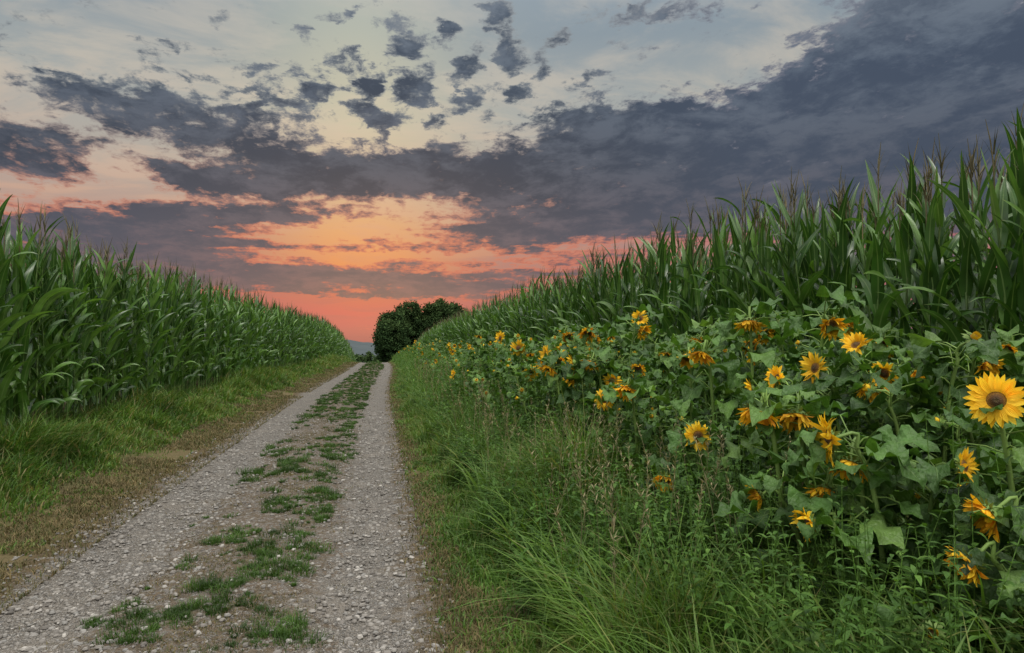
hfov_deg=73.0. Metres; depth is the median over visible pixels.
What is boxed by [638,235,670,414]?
corn plant
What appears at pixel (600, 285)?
corn plant
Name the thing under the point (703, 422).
sunflower
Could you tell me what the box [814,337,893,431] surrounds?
sunflower
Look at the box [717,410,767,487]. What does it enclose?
sunflower
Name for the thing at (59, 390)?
corn plant
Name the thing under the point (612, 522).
seed grass
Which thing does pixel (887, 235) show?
corn plant
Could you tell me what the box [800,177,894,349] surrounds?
corn plant
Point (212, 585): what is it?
track grass
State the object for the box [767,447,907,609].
sunflower
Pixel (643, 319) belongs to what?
sunflower
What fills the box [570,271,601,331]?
corn plant
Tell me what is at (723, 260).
corn plant
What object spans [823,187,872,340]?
corn plant
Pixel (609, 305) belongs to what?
corn plant
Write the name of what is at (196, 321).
corn plant
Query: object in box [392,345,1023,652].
wild weeds
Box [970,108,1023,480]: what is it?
corn plant
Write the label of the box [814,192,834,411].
corn plant
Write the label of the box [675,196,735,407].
corn plant
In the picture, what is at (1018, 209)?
corn plant
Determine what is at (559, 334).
sunflower
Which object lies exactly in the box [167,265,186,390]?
corn plant
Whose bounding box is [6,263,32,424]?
corn plant
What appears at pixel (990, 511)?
sunflower
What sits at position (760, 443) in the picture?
sunflower
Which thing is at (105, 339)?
corn plant
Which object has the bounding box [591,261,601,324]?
corn plant
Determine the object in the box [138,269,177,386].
corn plant
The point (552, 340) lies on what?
sunflower
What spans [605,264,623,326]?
corn plant
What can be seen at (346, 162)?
sky
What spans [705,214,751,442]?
corn plant
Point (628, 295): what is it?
corn plant
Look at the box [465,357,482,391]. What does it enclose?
sunflower
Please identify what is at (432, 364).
sunflower
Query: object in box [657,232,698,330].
corn plant
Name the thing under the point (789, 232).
corn plant
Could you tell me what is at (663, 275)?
corn plant
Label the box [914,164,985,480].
corn plant
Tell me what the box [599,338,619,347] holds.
sunflower
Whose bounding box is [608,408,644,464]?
sunflower
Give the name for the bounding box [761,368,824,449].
sunflower
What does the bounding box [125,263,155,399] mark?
corn plant
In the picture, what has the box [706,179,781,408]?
corn plant
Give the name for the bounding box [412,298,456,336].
tree
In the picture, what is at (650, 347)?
sunflower
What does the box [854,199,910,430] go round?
corn plant
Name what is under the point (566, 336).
sunflower
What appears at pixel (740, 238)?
corn plant
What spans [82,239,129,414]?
corn plant
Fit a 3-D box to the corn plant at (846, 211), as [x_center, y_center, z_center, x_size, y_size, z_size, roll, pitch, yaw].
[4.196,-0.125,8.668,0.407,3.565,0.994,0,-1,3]
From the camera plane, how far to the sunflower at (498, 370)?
10.73 m
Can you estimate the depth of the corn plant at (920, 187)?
8.21 m
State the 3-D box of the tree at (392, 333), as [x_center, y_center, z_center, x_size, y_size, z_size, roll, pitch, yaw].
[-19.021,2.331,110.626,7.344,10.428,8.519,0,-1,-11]
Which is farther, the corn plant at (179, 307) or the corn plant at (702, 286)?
the corn plant at (179, 307)
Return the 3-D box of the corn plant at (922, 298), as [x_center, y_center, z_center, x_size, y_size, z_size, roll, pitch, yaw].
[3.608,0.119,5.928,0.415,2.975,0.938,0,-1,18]
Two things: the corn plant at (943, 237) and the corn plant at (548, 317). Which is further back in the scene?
the corn plant at (548, 317)
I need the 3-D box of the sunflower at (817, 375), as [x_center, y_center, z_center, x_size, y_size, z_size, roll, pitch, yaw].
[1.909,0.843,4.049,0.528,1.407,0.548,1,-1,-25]
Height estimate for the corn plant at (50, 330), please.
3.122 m
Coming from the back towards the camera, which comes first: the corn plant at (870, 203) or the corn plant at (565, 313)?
the corn plant at (565, 313)
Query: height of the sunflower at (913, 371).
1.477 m
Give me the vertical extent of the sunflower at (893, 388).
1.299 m
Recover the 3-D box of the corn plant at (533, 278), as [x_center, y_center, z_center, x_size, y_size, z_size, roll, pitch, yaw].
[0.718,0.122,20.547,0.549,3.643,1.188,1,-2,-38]
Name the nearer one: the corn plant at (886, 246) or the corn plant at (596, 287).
the corn plant at (886, 246)
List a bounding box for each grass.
[0,348,1023,652]
[76,361,383,652]
[414,355,805,639]
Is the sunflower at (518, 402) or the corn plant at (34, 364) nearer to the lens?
the sunflower at (518, 402)
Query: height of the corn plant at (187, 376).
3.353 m
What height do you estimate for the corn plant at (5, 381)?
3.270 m
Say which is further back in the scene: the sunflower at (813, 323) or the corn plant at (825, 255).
the corn plant at (825, 255)
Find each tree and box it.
[371,310,414,362]
[394,300,428,345]
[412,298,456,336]
[444,301,468,316]
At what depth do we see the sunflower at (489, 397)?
10.19 m
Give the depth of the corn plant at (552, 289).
18.43 m
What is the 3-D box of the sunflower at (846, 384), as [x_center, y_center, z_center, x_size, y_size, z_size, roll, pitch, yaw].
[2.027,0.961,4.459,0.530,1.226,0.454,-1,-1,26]
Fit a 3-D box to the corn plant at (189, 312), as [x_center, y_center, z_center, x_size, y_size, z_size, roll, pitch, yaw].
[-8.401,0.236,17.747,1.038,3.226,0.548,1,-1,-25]
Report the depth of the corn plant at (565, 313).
17.27 m
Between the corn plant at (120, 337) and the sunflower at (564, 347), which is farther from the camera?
the corn plant at (120, 337)
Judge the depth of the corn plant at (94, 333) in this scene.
11.91 m
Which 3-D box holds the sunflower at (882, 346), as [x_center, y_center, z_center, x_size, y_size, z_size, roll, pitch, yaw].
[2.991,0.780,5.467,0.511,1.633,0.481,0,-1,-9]
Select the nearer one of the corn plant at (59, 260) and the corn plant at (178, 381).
the corn plant at (59, 260)
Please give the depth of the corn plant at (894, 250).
8.04 m
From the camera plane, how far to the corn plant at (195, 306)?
18.56 m
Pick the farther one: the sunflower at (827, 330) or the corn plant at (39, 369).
the corn plant at (39, 369)
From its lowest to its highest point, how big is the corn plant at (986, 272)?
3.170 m
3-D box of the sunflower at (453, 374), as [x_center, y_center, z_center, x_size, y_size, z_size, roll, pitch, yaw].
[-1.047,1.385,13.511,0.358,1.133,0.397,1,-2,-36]
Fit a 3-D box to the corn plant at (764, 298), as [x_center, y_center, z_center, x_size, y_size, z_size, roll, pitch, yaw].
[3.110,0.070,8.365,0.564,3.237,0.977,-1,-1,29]
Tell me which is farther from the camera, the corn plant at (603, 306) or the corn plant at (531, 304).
the corn plant at (531, 304)
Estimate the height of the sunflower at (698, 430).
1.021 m
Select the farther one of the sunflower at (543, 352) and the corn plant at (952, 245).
the sunflower at (543, 352)
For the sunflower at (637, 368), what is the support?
on the ground at (180, 453)
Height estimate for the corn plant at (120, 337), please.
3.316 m
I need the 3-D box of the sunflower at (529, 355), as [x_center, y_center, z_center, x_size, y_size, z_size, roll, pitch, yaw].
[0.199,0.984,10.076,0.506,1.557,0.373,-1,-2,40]
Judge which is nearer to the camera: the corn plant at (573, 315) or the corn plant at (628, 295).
the corn plant at (628, 295)
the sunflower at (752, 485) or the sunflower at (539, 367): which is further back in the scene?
the sunflower at (539, 367)
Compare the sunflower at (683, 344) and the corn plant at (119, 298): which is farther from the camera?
the corn plant at (119, 298)
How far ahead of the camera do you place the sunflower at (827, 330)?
4.66 m
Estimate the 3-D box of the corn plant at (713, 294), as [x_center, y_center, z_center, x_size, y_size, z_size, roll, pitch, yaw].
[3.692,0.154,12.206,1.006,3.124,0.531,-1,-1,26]
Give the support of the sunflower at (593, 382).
on the ground at (180, 453)
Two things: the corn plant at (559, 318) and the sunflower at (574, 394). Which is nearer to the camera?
the sunflower at (574, 394)
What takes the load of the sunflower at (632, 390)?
on the ground at (180, 453)
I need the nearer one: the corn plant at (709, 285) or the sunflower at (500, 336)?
the corn plant at (709, 285)
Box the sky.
[0,0,1023,342]
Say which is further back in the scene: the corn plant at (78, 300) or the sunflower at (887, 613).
the corn plant at (78, 300)
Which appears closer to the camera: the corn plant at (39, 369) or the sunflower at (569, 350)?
the sunflower at (569, 350)
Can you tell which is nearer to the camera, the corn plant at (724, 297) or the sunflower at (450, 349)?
the corn plant at (724, 297)
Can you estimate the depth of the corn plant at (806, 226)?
8.68 m
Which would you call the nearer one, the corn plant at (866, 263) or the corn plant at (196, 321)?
the corn plant at (866, 263)
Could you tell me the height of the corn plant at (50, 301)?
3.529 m
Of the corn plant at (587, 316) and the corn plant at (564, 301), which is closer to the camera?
the corn plant at (587, 316)
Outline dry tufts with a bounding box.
[14,363,411,652]
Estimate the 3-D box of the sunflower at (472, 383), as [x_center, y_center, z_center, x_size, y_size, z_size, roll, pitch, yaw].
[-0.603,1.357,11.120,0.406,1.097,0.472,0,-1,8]
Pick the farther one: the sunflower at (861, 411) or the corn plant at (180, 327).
the corn plant at (180, 327)
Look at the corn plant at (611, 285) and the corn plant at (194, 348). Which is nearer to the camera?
the corn plant at (611, 285)
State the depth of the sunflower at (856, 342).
4.24 m
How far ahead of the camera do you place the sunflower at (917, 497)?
3.17 m
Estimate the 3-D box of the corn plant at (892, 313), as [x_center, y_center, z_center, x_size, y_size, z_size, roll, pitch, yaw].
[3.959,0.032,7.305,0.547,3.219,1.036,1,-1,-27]
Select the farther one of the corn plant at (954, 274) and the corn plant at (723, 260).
the corn plant at (723, 260)
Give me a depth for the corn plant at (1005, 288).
5.22 m
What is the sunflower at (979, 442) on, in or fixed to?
on the ground at (180, 453)
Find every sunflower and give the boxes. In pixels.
[420,351,431,369]
[425,363,435,379]
[431,347,442,357]
[431,359,444,377]
[445,358,464,384]
[446,346,459,373]
[447,355,461,372]
[448,369,469,402]
[459,344,470,359]
[461,369,483,398]
[463,377,486,416]
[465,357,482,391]
[466,347,491,387]
[471,328,497,381]
[471,374,496,418]
[472,390,498,416]
[473,358,492,396]
[476,342,502,396]
[488,366,514,420]
[489,358,510,403]
[490,352,511,397]
[491,331,516,384]
[496,362,537,428]
[497,343,513,389]
[497,359,530,411]
[499,333,526,357]
[500,386,530,436]
[503,340,538,413]
[503,358,521,382]
[505,366,541,415]
[506,350,542,406]
[508,366,542,426]
[512,393,541,442]
[513,341,538,386]
[521,337,537,351]
[522,341,543,402]
[528,350,585,436]
[531,355,564,422]
[532,350,554,409]
[536,339,562,400]
[538,345,578,425]
[540,344,573,437]
[541,335,562,349]
[545,348,577,424]
[549,345,586,416]
[550,349,577,413]
[553,326,591,418]
[556,367,610,449]
[557,323,577,339]
[558,349,617,447]
[561,334,592,417]
[561,381,597,440]
[569,323,617,402]
[569,345,603,418]
[571,346,628,449]
[578,381,606,426]
[580,389,639,459]
[585,341,611,419]
[589,373,639,445]
[592,328,607,344]
[598,322,615,374]
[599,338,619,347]
[600,376,668,478]
[603,304,656,443]
[608,333,639,428]
[608,351,642,424]
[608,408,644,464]
[614,310,666,429]
[618,348,661,457]
[623,345,656,407]
[623,403,662,468]
[627,453,715,531]
[632,367,671,453]
[637,396,678,457]
[638,333,686,430]
[643,409,686,496]
[647,398,699,502]
[649,342,699,424]
[650,333,688,407]
[655,331,695,410]
[656,421,735,519]
[657,367,694,436]
[660,330,747,486]
[662,342,725,478]
[663,418,699,467]
[668,416,717,508]
[676,352,734,444]
[684,316,743,435]
[688,317,722,450]
[700,349,740,431]
[710,333,734,415]
[711,446,866,605]
[712,297,801,478]
[712,427,750,490]
[716,331,781,441]
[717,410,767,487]
[721,371,827,550]
[723,308,782,467]
[724,423,773,539]
[728,359,762,425]
[731,372,794,507]
[735,346,802,482]
[739,360,777,401]
[740,321,784,463]
[743,365,831,525]
[750,439,783,508]
[757,304,808,481]
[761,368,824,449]
[762,384,858,539]
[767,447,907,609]
[770,486,912,621]
[779,352,882,514]
[780,285,865,484]
[780,347,808,439]
[783,382,861,485]
[784,338,855,423]
[791,291,865,482]
[791,412,952,620]
[806,331,850,394]
[806,412,940,621]
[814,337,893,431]
[815,357,870,484]
[826,329,914,522]
[829,372,882,428]
[830,352,935,525]
[846,350,950,522]
[846,372,951,521]
[849,347,908,488]
[860,446,1007,613]
[862,349,931,497]
[865,322,932,422]
[873,588,998,652]
[905,330,1005,504]
[906,487,978,593]
[911,512,1023,649]
[912,391,1023,486]
[917,337,1023,547]
[918,408,1006,531]
[930,489,1023,629]
[941,401,1022,529]
[943,371,1023,617]
[945,482,1010,533]
[948,357,1023,533]
[991,324,1023,486]
[998,518,1023,637]
[998,573,1023,648]
[1007,464,1023,555]
[1008,418,1023,504]
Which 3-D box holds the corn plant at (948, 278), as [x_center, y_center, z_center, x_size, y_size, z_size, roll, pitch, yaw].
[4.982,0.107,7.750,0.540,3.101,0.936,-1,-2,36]
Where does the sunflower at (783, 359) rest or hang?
on the ground at (180, 453)
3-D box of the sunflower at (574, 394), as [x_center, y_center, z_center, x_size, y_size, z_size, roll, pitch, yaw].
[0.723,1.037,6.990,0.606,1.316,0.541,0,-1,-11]
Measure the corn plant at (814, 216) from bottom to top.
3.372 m
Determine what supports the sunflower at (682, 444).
on the ground at (180, 453)
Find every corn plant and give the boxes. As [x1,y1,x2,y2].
[0,188,18,415]
[0,208,53,430]
[0,210,35,405]
[0,213,32,423]
[0,305,15,332]
[2,210,41,429]
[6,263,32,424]
[7,205,74,421]
[7,225,35,423]
[7,237,66,420]
[8,263,58,423]
[9,203,53,426]
[12,206,85,423]
[18,217,43,424]
[19,230,80,429]
[27,249,43,417]
[29,243,84,425]
[31,230,86,425]
[35,231,94,421]
[40,215,108,422]
[40,233,83,416]
[40,239,88,414]
[43,232,65,414]
[44,292,93,411]
[45,249,103,412]
[49,251,100,419]
[50,219,110,415]
[52,244,113,412]
[65,242,101,413]
[69,218,104,412]
[72,238,122,408]
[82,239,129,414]
[83,258,103,409]
[84,243,133,408]
[86,236,112,411]
[86,257,128,407]
[88,236,146,396]
[88,243,102,399]
[90,248,130,405]
[97,251,116,401]
[97,269,119,407]
[100,243,135,406]
[102,244,149,401]
[102,258,141,402]
[114,262,146,397]
[117,258,151,397]
[120,278,166,393]
[125,257,146,395]
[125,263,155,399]
[132,261,159,397]
[133,273,165,393]
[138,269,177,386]
[139,251,174,393]
[141,260,175,391]
[144,273,168,378]
[153,265,170,397]
[154,258,182,391]
[156,260,174,396]
[159,263,192,389]
[164,275,191,391]
[165,273,200,389]
[165,275,185,389]
[166,266,198,394]
[166,270,201,391]
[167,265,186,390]
[167,274,204,390]
[175,273,212,390]
[176,276,208,389]
[180,263,205,373]
[180,268,209,386]
[181,281,206,376]
[185,267,217,387]
[186,279,207,387]
[194,279,203,387]
[196,281,208,387]
[200,280,217,388]
[519,273,542,346]
[520,293,532,338]
[523,286,540,390]
[527,268,544,329]
[528,283,539,338]
[529,275,560,336]
[530,269,553,339]
[530,276,558,345]
[530,279,538,349]
[531,276,547,343]
[531,285,548,344]
[536,287,550,345]
[537,283,576,336]
[538,276,569,338]
[538,286,551,337]
[545,263,561,336]
[547,268,560,335]
[547,276,568,333]
[550,270,567,330]
[552,270,578,326]
[552,274,581,325]
[558,275,563,313]
[560,262,583,332]
[562,271,585,333]
[563,267,590,341]
[563,268,590,327]
[568,248,607,328]
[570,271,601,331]
[572,282,578,325]
[575,240,614,332]
[576,265,584,331]
[577,259,594,326]
[578,244,606,325]
[586,249,601,347]
[588,248,613,348]
[590,263,611,338]
[591,259,623,328]
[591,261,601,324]
[593,257,622,332]
[596,236,637,324]
[602,244,642,372]
[603,246,625,371]
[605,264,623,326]
[613,236,648,346]
[619,235,657,397]
[620,256,653,419]
[621,244,630,346]
[622,260,642,397]
[625,237,670,403]
[627,246,671,393]
[631,237,657,303]
[635,253,648,310]
[637,211,681,344]
[637,213,681,339]
[637,231,658,347]
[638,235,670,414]
[646,223,679,423]
[650,239,670,425]
[655,219,670,372]
[657,231,686,333]
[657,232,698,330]
[660,233,710,392]
[661,200,716,346]
[661,227,712,420]
[668,232,690,391]
[670,230,715,425]
[670,251,708,327]
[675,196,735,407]
[692,198,750,411]
[694,222,713,414]
[695,241,713,391]
[695,248,715,420]
[696,244,707,419]
[696,260,714,302]
[697,249,711,403]
[700,201,732,340]
[704,206,756,327]
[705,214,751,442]
[705,224,738,414]
[705,226,746,336]
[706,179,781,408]
[707,207,721,305]
[708,216,730,397]
[709,186,785,407]
[715,192,787,387]
[718,192,784,382]
[739,223,756,315]
[745,219,781,316]
[747,207,782,347]
[749,183,821,356]
[751,198,769,317]
[752,185,796,342]
[755,209,783,399]
[758,166,838,460]
[762,194,808,313]
[768,202,792,275]
[770,171,820,352]
[774,194,818,337]
[775,208,797,352]
[781,204,827,454]
[785,184,857,413]
[788,192,821,345]
[796,221,807,360]
[800,171,822,335]
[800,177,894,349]
[806,212,884,309]
[807,182,843,333]
[807,210,835,313]
[810,191,856,299]
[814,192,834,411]
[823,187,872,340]
[828,166,863,432]
[828,184,917,333]
[831,143,916,427]
[832,175,866,306]
[853,185,871,432]
[854,181,895,287]
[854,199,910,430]
[855,176,893,361]
[855,178,918,414]
[864,138,919,422]
[865,185,892,306]
[870,203,917,404]
[879,166,978,458]
[880,189,905,361]
[882,189,915,417]
[885,151,996,468]
[888,201,910,406]
[891,139,958,450]
[896,155,956,396]
[896,171,964,457]
[897,143,996,441]
[897,184,932,413]
[908,188,955,361]
[908,193,984,405]
[914,133,953,483]
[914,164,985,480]
[915,172,923,194]
[917,204,971,321]
[925,133,1023,443]
[942,154,994,485]
[944,134,1001,436]
[944,208,958,303]
[944,209,954,317]
[946,168,984,326]
[947,104,1023,346]
[949,209,993,331]
[960,156,1023,532]
[967,119,1023,485]
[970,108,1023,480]
[975,121,1023,314]
[975,156,1022,339]
[976,172,1019,339]
[978,159,1007,329]
[1003,132,1023,325]
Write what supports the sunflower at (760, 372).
on the ground at (180, 453)
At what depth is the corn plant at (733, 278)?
10.59 m
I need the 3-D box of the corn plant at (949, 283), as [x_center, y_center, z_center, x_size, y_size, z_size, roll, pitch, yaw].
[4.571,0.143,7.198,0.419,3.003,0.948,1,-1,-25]
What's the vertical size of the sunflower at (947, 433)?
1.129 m
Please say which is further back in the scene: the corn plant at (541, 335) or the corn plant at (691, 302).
the corn plant at (541, 335)
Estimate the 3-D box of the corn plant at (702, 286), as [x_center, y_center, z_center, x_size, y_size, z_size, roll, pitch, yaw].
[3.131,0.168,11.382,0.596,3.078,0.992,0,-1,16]
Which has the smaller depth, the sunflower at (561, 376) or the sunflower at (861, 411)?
the sunflower at (861, 411)
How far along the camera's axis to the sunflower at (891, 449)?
3.03 m
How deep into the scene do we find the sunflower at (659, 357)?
6.98 m
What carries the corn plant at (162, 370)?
on the ground at (180, 453)
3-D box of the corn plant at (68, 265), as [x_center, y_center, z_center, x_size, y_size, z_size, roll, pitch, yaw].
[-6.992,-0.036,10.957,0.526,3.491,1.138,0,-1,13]
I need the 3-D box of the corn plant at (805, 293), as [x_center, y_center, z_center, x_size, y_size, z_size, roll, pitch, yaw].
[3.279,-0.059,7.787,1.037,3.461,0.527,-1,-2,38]
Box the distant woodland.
[354,351,381,362]
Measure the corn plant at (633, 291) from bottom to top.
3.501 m
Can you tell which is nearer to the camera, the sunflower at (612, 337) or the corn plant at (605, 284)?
the sunflower at (612, 337)
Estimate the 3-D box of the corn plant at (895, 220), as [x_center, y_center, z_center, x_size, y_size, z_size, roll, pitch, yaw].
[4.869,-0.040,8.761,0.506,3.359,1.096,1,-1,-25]
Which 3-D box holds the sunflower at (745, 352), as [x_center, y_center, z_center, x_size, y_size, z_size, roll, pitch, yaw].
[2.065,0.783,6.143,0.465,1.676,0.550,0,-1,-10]
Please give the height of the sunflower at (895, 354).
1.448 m
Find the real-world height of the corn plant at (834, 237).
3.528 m
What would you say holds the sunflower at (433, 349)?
on the ground at (180, 453)
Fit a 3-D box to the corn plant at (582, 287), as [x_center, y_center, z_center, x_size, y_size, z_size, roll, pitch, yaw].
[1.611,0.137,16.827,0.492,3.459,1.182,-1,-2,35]
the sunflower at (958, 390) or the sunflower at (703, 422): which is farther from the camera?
the sunflower at (703, 422)
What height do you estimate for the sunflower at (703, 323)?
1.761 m
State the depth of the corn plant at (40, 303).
9.99 m
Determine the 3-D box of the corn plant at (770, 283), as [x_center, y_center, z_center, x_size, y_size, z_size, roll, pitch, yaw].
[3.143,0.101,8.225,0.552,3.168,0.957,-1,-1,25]
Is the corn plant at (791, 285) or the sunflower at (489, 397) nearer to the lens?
the corn plant at (791, 285)
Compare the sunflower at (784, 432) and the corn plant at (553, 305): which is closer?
the sunflower at (784, 432)
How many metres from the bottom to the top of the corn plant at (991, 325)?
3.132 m
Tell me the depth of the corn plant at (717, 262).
9.83 m
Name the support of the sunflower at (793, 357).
on the ground at (180, 453)
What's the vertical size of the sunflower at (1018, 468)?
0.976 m
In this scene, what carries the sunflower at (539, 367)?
on the ground at (180, 453)
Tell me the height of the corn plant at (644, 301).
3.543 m
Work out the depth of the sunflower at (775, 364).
7.56 m
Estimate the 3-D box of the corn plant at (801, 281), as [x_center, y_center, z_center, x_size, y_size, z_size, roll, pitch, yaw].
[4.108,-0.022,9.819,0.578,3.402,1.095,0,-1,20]
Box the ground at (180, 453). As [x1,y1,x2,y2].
[0,355,1007,652]
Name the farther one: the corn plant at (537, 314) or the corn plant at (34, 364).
the corn plant at (537, 314)
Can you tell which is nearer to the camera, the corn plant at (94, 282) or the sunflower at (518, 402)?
the sunflower at (518, 402)
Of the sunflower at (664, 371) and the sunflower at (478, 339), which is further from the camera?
the sunflower at (478, 339)
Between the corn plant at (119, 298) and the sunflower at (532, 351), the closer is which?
the sunflower at (532, 351)
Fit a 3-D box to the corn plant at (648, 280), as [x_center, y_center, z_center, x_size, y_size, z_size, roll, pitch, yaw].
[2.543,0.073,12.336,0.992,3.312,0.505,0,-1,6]
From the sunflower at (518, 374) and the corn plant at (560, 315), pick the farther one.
the corn plant at (560, 315)
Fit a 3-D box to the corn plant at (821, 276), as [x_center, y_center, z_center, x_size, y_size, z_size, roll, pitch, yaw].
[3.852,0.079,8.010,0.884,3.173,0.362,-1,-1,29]
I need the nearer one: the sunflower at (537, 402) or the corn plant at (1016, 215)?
the corn plant at (1016, 215)
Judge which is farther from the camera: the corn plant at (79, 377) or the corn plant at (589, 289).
the corn plant at (589, 289)
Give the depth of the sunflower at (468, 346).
24.35 m
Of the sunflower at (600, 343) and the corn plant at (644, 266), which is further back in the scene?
the corn plant at (644, 266)
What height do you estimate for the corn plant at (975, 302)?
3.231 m
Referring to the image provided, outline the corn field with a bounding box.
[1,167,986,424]
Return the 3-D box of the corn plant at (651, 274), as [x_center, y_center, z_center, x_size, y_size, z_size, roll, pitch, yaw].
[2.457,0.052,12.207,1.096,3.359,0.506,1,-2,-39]
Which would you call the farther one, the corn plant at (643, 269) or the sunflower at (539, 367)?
the corn plant at (643, 269)
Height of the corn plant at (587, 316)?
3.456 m
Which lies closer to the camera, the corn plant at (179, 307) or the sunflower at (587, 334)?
the sunflower at (587, 334)
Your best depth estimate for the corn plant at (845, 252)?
7.01 m
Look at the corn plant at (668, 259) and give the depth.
11.83 m
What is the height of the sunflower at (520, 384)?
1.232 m
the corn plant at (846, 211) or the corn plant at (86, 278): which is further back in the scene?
the corn plant at (86, 278)
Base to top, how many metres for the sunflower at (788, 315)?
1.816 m
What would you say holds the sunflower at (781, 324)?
on the ground at (180, 453)
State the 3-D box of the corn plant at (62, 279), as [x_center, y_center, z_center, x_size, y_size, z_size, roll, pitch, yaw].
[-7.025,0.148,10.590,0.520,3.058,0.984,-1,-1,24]
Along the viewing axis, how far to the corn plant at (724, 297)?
9.48 m
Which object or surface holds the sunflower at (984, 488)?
on the ground at (180, 453)
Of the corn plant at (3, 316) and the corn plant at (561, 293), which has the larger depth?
the corn plant at (561, 293)
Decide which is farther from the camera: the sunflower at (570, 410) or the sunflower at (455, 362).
the sunflower at (455, 362)
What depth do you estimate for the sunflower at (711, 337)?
7.89 m
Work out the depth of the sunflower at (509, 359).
11.97 m
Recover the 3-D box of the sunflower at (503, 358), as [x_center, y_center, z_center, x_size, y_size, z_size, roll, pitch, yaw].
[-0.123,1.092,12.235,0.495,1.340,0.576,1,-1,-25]
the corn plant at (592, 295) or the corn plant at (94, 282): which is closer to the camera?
the corn plant at (94, 282)
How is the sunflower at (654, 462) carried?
on the ground at (180, 453)
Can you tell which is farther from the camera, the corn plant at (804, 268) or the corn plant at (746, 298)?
the corn plant at (746, 298)
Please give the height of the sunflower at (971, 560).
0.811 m
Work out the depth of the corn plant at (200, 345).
19.67 m
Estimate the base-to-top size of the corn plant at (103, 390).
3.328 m
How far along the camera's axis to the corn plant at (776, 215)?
9.41 m
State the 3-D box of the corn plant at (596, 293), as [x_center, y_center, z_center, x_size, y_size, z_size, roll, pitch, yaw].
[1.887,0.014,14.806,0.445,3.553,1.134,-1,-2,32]
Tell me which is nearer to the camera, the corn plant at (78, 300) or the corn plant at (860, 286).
the corn plant at (860, 286)
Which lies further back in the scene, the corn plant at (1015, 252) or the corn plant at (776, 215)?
the corn plant at (776, 215)
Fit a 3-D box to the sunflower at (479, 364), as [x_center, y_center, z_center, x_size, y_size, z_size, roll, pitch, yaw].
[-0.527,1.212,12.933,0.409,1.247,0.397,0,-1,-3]
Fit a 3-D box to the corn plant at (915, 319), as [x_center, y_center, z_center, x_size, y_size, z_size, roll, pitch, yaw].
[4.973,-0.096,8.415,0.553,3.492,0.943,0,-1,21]
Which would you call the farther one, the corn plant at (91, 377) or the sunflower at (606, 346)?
the corn plant at (91, 377)
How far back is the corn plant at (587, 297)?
16.09 m
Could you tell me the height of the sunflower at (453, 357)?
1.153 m
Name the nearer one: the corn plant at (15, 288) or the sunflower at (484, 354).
the corn plant at (15, 288)
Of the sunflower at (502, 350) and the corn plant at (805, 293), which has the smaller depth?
the corn plant at (805, 293)
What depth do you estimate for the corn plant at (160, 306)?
15.83 m
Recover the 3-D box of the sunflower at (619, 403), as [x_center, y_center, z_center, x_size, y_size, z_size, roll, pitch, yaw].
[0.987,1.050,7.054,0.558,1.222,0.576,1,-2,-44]
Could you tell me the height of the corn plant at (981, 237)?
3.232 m
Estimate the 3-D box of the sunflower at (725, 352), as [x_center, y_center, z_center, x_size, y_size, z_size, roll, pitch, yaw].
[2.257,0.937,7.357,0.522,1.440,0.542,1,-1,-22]
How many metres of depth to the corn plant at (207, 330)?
19.28 m
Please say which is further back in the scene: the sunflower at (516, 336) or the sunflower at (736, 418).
the sunflower at (516, 336)
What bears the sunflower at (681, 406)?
on the ground at (180, 453)
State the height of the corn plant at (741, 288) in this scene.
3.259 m
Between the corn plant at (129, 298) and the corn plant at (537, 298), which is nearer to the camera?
the corn plant at (129, 298)
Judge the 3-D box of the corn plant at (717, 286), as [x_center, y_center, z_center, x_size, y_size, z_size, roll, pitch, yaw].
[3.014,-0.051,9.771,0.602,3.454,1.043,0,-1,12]
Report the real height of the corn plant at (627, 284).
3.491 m
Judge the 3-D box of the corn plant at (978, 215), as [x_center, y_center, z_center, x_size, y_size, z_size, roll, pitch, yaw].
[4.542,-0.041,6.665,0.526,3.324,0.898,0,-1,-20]
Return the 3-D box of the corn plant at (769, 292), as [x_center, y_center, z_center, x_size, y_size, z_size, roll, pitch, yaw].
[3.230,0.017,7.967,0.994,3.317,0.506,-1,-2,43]
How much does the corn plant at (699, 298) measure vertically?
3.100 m
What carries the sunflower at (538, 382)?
on the ground at (180, 453)
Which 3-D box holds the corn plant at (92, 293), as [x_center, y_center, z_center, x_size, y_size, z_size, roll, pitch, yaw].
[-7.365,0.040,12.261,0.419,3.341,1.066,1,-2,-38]
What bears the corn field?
on the ground at (180, 453)
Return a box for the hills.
[348,340,375,354]
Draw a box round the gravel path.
[0,362,472,652]
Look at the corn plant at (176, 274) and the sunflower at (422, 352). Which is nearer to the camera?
the corn plant at (176, 274)
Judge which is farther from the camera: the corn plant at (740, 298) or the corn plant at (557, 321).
the corn plant at (557, 321)
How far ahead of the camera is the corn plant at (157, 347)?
15.34 m
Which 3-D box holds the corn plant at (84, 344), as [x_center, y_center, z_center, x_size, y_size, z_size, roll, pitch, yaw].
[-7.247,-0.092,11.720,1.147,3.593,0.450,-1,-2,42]
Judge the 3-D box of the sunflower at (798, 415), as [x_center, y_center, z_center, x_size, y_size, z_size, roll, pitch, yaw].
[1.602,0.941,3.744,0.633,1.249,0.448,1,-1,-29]
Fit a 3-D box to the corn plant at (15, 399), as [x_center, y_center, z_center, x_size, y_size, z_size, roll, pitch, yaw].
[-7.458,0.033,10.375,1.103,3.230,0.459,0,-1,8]
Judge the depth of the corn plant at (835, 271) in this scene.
7.60 m
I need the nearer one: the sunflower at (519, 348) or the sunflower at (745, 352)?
the sunflower at (745, 352)
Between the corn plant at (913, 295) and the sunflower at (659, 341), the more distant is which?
the sunflower at (659, 341)
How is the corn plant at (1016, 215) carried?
on the ground at (180, 453)

